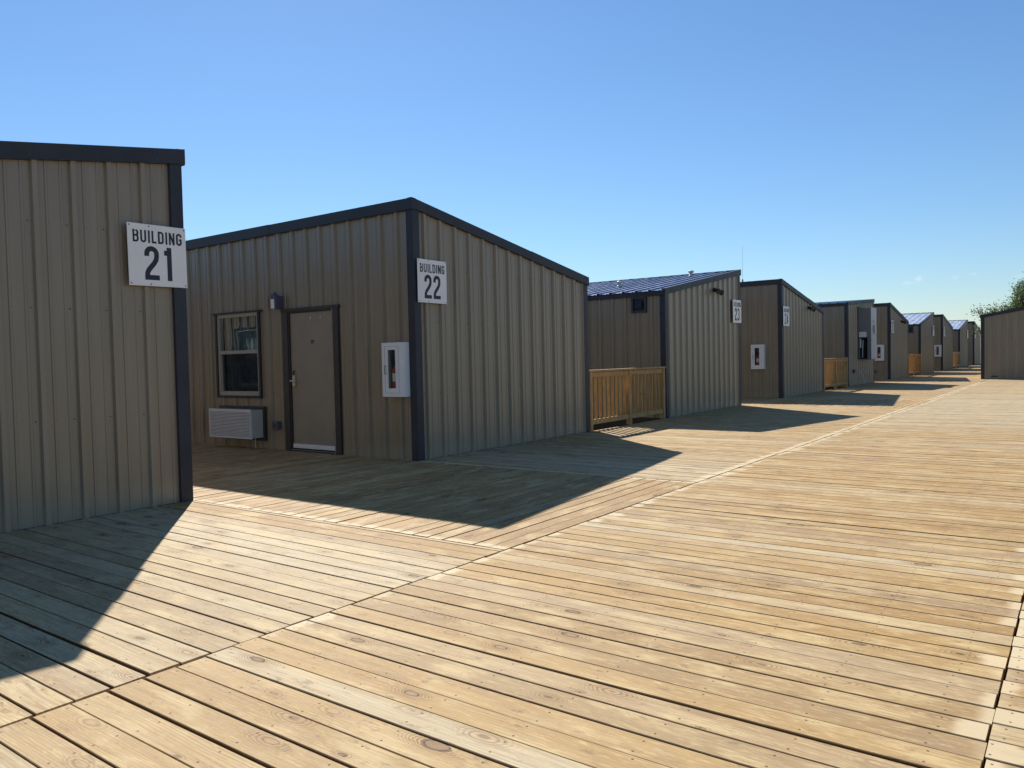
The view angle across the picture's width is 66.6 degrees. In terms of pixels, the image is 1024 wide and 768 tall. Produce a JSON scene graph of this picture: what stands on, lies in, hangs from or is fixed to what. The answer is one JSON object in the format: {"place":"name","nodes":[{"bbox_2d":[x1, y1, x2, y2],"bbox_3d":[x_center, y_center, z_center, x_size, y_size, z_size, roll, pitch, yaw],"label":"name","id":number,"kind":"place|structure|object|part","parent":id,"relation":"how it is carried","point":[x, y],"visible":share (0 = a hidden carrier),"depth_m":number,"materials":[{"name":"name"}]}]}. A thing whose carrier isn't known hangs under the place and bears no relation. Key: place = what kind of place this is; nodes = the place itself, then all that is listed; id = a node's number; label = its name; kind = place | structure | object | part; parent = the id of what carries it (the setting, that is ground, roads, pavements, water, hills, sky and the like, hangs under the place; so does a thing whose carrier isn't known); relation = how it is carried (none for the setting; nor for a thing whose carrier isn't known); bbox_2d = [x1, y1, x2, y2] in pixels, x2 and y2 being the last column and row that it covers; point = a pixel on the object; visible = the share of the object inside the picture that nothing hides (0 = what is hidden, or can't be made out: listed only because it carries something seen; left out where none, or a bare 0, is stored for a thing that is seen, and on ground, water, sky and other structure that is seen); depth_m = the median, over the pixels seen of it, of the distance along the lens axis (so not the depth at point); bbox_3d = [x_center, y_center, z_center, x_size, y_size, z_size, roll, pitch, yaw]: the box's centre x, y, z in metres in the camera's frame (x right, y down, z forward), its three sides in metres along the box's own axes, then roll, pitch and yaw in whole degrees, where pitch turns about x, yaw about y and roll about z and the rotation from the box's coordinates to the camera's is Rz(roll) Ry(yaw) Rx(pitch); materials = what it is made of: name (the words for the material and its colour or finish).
{"place":"outdoors","nodes":[
{"label":"outdoors","id":0,"kind":"place"},
{"bbox_2d":[0,0,1023,328],"label":"sky","id":1,"kind":"structure","parent":0,"point":[850,149],"materials":[{"name":"blue"}]},
{"bbox_2d":[742,246,742,281],"bbox_3d":[6.995,-3.648,23.664,0.041,1.105,0.041,-1,2,14],"label":"whip antenna","id":2,"kind":"object","parent":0,"point":[742,263],"visible":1,"depth_m":23.66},
{"label":"ground","id":3,"kind":"structure","parent":0,"visible":0},
{"bbox_2d":[0,141,192,532],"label":"metal cabin","id":4,"kind":"object","parent":3,"relation":"on","point":[95,419],"visible":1,"depth_m":7.02,"materials":[{"name":"beige metal"}]},
{"bbox_2d":[126,222,187,287],"bbox_3d":[-3.420,-1.232,7.509,0.044,0.585,0.585,0,3,36],"label":"building sign","id":5,"kind":"object","parent":4,"relation":"attached to","point":[156,255],"visible":1,"depth_m":7.49,"materials":[{"name":"white"}]},
{"bbox_2d":[186,197,589,460],"bbox_3d":[-7.194,-0.441,17.583,18.050,4.285,4.612,0,2,36],"label":"metal cabin","id":6,"kind":"object","parent":3,"relation":"on","point":[498,350],"visible":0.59,"depth_m":11.79,"materials":[{"name":"metal"}]},
{"bbox_2d":[212,310,262,398],"bbox_3d":[-4.368,-0.489,13.008,1.360,1.550,0.524,0,2,36],"label":"window","id":7,"kind":"structure","parent":6,"relation":"in","point":[238,347],"depth_m":13.01,"materials":[{"name":"beige plastic"}]},
{"bbox_2d":[209,405,267,447],"bbox_3d":[-4.494,0.699,12.737,1.240,0.670,0.282,0,2,36],"label":"air conditioner","id":8,"kind":"object","parent":6,"relation":"attached to","point":[239,422],"visible":1,"depth_m":12.52,"materials":[{"name":"metal"}]},
{"bbox_2d":[270,292,282,309],"bbox_3d":[-3.654,-1.285,12.068,0.147,0.270,0.186,0,2,36],"label":"wall lamp","id":9,"kind":"object","parent":6,"relation":"attached to","point":[276,301],"visible":1,"depth_m":12.00,"materials":[{"name":"black metal"}]},
{"bbox_2d":[273,421,280,430],"bbox_3d":[-3.684,0.661,12.236,0.100,0.152,0.086,0,2,36],"label":"outlet box","id":10,"kind":"object","parent":6,"relation":"attached to","point":[277,425],"visible":1,"depth_m":12.20,"materials":[{"name":"grey plastic"}]},
{"bbox_2d":[290,310,334,450],"bbox_3d":[-3.014,-0.046,11.741,0.994,2.075,0.132,0,2,36],"label":"door","id":11,"kind":"structure","parent":6,"relation":"in","point":[311,332],"depth_m":11.76,"materials":[{"name":"paint"}]},
{"bbox_2d":[381,342,409,396],"bbox_3d":[-1.577,-0.196,10.580,0.385,0.735,0.196,0,2,36],"label":"extinguisher cabinet","id":12,"kind":"object","parent":6,"relation":"attached to","point":[397,353],"visible":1,"depth_m":10.50,"materials":[{"name":"white metal"}]},
{"bbox_3d":[-1.623,-0.193,10.518,0.381,0.731,0.040,0,2,36],"label":"door","id":13,"kind":"part","parent":12,"relation":"part of","materials":[{"name":"white metal"}]},
{"bbox_2d":[391,362,395,387],"bbox_3d":[-1.566,-0.096,10.586,0.118,0.500,0.134,-2,2,-19],"label":"fire extinguisher","id":14,"kind":"object","parent":12,"relation":"in","point":[393,376],"visible":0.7,"depth_m":10.55,"materials":[{"name":"metal"}]},
{"bbox_2d":[417,258,446,303],"bbox_3d":[-1.101,-1.398,10.658,0.044,0.585,0.585,0,2,36],"label":"building sign","id":15,"kind":"object","parent":6,"relation":"attached to","point":[431,281],"visible":1,"depth_m":10.63,"materials":[{"name":"white"}]},
{"bbox_2d":[0,364,1023,767],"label":"boardwalk","id":16,"kind":"structure","parent":3,"relation":"on","point":[830,578],"depth_m":4.30,"materials":[{"name":"brown wood"}]},
{"bbox_2d":[589,366,665,430],"bbox_3d":[2.308,0.242,15.407,0.130,1.109,3.150,0,2,36],"label":"wooden railing","id":17,"kind":"object","parent":16,"relation":"on","point":[629,374],"visible":0.97,"depth_m":15.36,"materials":[{"name":"brown wood"}]},
{"bbox_2d":[824,357,847,390],"bbox_3d":[11.657,-0.383,28.104,0.130,1.109,3.310,0,2,36],"label":"wooden railing","id":18,"kind":"object","parent":16,"relation":"on","point":[835,372],"visible":0.94,"depth_m":28.06,"materials":[{"name":"brown wood"}]},
{"bbox_2d":[909,354,920,374],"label":"wooden railing","id":19,"kind":"object","parent":16,"relation":"on","point":[914,363],"visible":0.94,"depth_m":40.95,"materials":[{"name":"brown wood"}]},
{"bbox_2d":[953,352,959,367],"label":"wooden railing","id":20,"kind":"object","parent":16,"relation":"on","point":[956,359],"visible":0.94,"depth_m":54.11,"materials":[{"name":"brown wood"}]},
{"bbox_2d":[587,269,741,430],"bbox_3d":[-2.637,-0.747,23.772,18.050,4.288,4.590,0,2,36],"label":"metal cabin","id":21,"kind":"object","parent":3,"relation":"on","point":[684,329],"visible":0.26,"depth_m":17.63,"materials":[{"name":"beige metal"}]},
{"bbox_2d":[713,288,723,295],"bbox_3d":[4.973,-2.232,18.786,0.226,0.194,0.350,0,2,36],"label":"security light","id":22,"kind":"object","parent":21,"relation":"attached to","point":[719,291],"visible":1,"depth_m":18.75,"materials":[{"name":"black plastic"}]},
{"bbox_2d":[732,300,740,322],"bbox_3d":[5.749,-1.858,19.963,0.044,0.585,0.585,0,2,36],"label":"building sign","id":23,"kind":"object","parent":21,"relation":"attached to","point":[736,311],"visible":1,"depth_m":19.91,"materials":[{"name":"white"}]},
{"bbox_2d":[740,279,823,397],"bbox_3d":[2.083,-1.061,30.186,18.046,4.285,4.590,0,2,36],"label":"metal cabin","id":24,"kind":"object","parent":3,"relation":"on","point":[794,356],"visible":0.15,"depth_m":23.63,"materials":[{"name":"beige metal"}]},
{"bbox_2d":[751,344,765,368],"bbox_3d":[7.385,-0.816,23.401,0.385,0.735,0.196,0,2,36],"label":"extinguisher cabinet","id":25,"kind":"object","parent":24,"relation":"attached to","point":[760,349],"visible":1,"depth_m":23.32,"materials":[{"name":"white metal"}]},
{"bbox_2d":[755,352,758,364],"bbox_3d":[7.395,-0.717,23.407,0.118,0.500,0.134,-2,2,-19],"label":"fire extinguisher","id":26,"kind":"object","parent":25,"relation":"in","point":[757,359],"visible":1,"depth_m":23.39,"materials":[{"name":"metal"}]},
{"bbox_3d":[7.339,-0.813,23.339,0.381,0.731,0.041,0,2,36],"label":"door","id":27,"kind":"part","parent":25,"relation":"part of","materials":[{"name":"white metal"}]},
{"bbox_2d":[783,306,789,325],"bbox_3d":[8.166,-2.020,23.246,0.044,0.585,0.585,0,2,36],"label":"building sign","id":28,"kind":"object","parent":24,"relation":"attached to","point":[785,315],"visible":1,"depth_m":23.16,"materials":[{"name":"white"}]},
{"bbox_2d":[808,306,815,311],"bbox_3d":[9.685,-2.427,25.187,0.226,0.194,0.350,0,2,36],"label":"security light","id":29,"kind":"object","parent":24,"relation":"attached to","point":[813,309],"visible":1,"depth_m":25.14,"materials":[{"name":"black plastic"}]},
{"bbox_2d":[815,299,874,390],"bbox_3d":[6.757,-1.374,36.535,18.046,4.285,4.590,0,2,36],"label":"metal cabin","id":30,"kind":"object","parent":3,"relation":"on","point":[840,328],"visible":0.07,"depth_m":29.85,"materials":[{"name":"beige metal"}]},
{"bbox_2d":[858,307,876,359],"bbox_3d":[14.127,-2.018,30.959,0.490,2.100,0.980,0,2,36],"label":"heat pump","id":31,"kind":"object","parent":30,"relation":"attached to","point":[867,331],"visible":1,"depth_m":30.66,"materials":[{"name":"metal"}]},
{"bbox_2d":[874,303,908,379],"bbox_3d":[11.473,-1.689,42.940,18.046,4.285,4.590,0,2,36],"label":"metal cabin","id":32,"kind":"object","parent":3,"relation":"on","point":[894,364],"visible":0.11,"depth_m":36.19,"materials":[{"name":"beige metal"}]},
{"bbox_2d":[875,345,883,360],"bbox_3d":[16.976,-1.444,36.007,0.385,0.735,0.196,0,2,36],"label":"extinguisher cabinet","id":33,"kind":"object","parent":32,"relation":"attached to","point":[880,347],"visible":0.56,"depth_m":35.90,"materials":[{"name":"white metal"}]},
{"bbox_3d":[16.930,-1.441,35.944,0.381,0.731,0.041,0,2,36],"label":"door","id":34,"kind":"part","parent":33,"relation":"part of","materials":[{"name":"white metal"}]},
{"bbox_2d":[891,320,893,332],"bbox_3d":[17.574,-2.649,36.023,0.044,0.585,0.585,0,2,36],"label":"building sign","id":35,"kind":"object","parent":32,"relation":"attached to","point":[892,326],"visible":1,"depth_m":35.98,"materials":[{"name":"white"}]},
{"bbox_2d":[902,312,933,375],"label":"metal cabin","id":36,"kind":"object","parent":3,"relation":"on","point":[920,338],"visible":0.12,"depth_m":43.63,"materials":[{"name":"beige metal"}]},
{"bbox_2d":[934,314,952,369],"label":"metal cabin","id":37,"kind":"object","parent":3,"relation":"on","point":[945,342],"visible":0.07,"depth_m":49.29,"materials":[{"name":"beige metal"}]},
{"bbox_2d":[934,345,941,356],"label":"extinguisher cabinet","id":38,"kind":"object","parent":37,"relation":"attached to","point":[939,351],"visible":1,"depth_m":49.03,"materials":[{"name":"white metal"}]},
{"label":"door","id":39,"kind":"part","parent":38,"relation":"part of","materials":[{"name":"white metal"}]},
{"bbox_2d":[948,320,967,368],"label":"metal cabin","id":40,"kind":"object","parent":3,"relation":"on","point":[960,338],"visible":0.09,"depth_m":56.87,"materials":[{"name":"beige metal"}]},
{"bbox_2d":[968,321,980,365],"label":"metal cabin","id":41,"kind":"object","parent":3,"relation":"on","point":[974,350],"visible":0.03,"depth_m":63.01,"materials":[{"name":"beige metal"}]},
{"bbox_2d":[968,271,1023,336],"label":"mesquite tree","id":42,"kind":"object","parent":3,"relation":"on","point":[1017,300],"visible":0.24,"depth_m":48.06,"materials":[{"name":"green plant"}]},
{"bbox_2d":[979,307,1023,378],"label":"metal cabin","id":43,"kind":"object","parent":3,"relation":"on","point":[1002,344],"visible":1,"depth_m":33.24,"materials":[{"name":"beige metal"}]}
]}

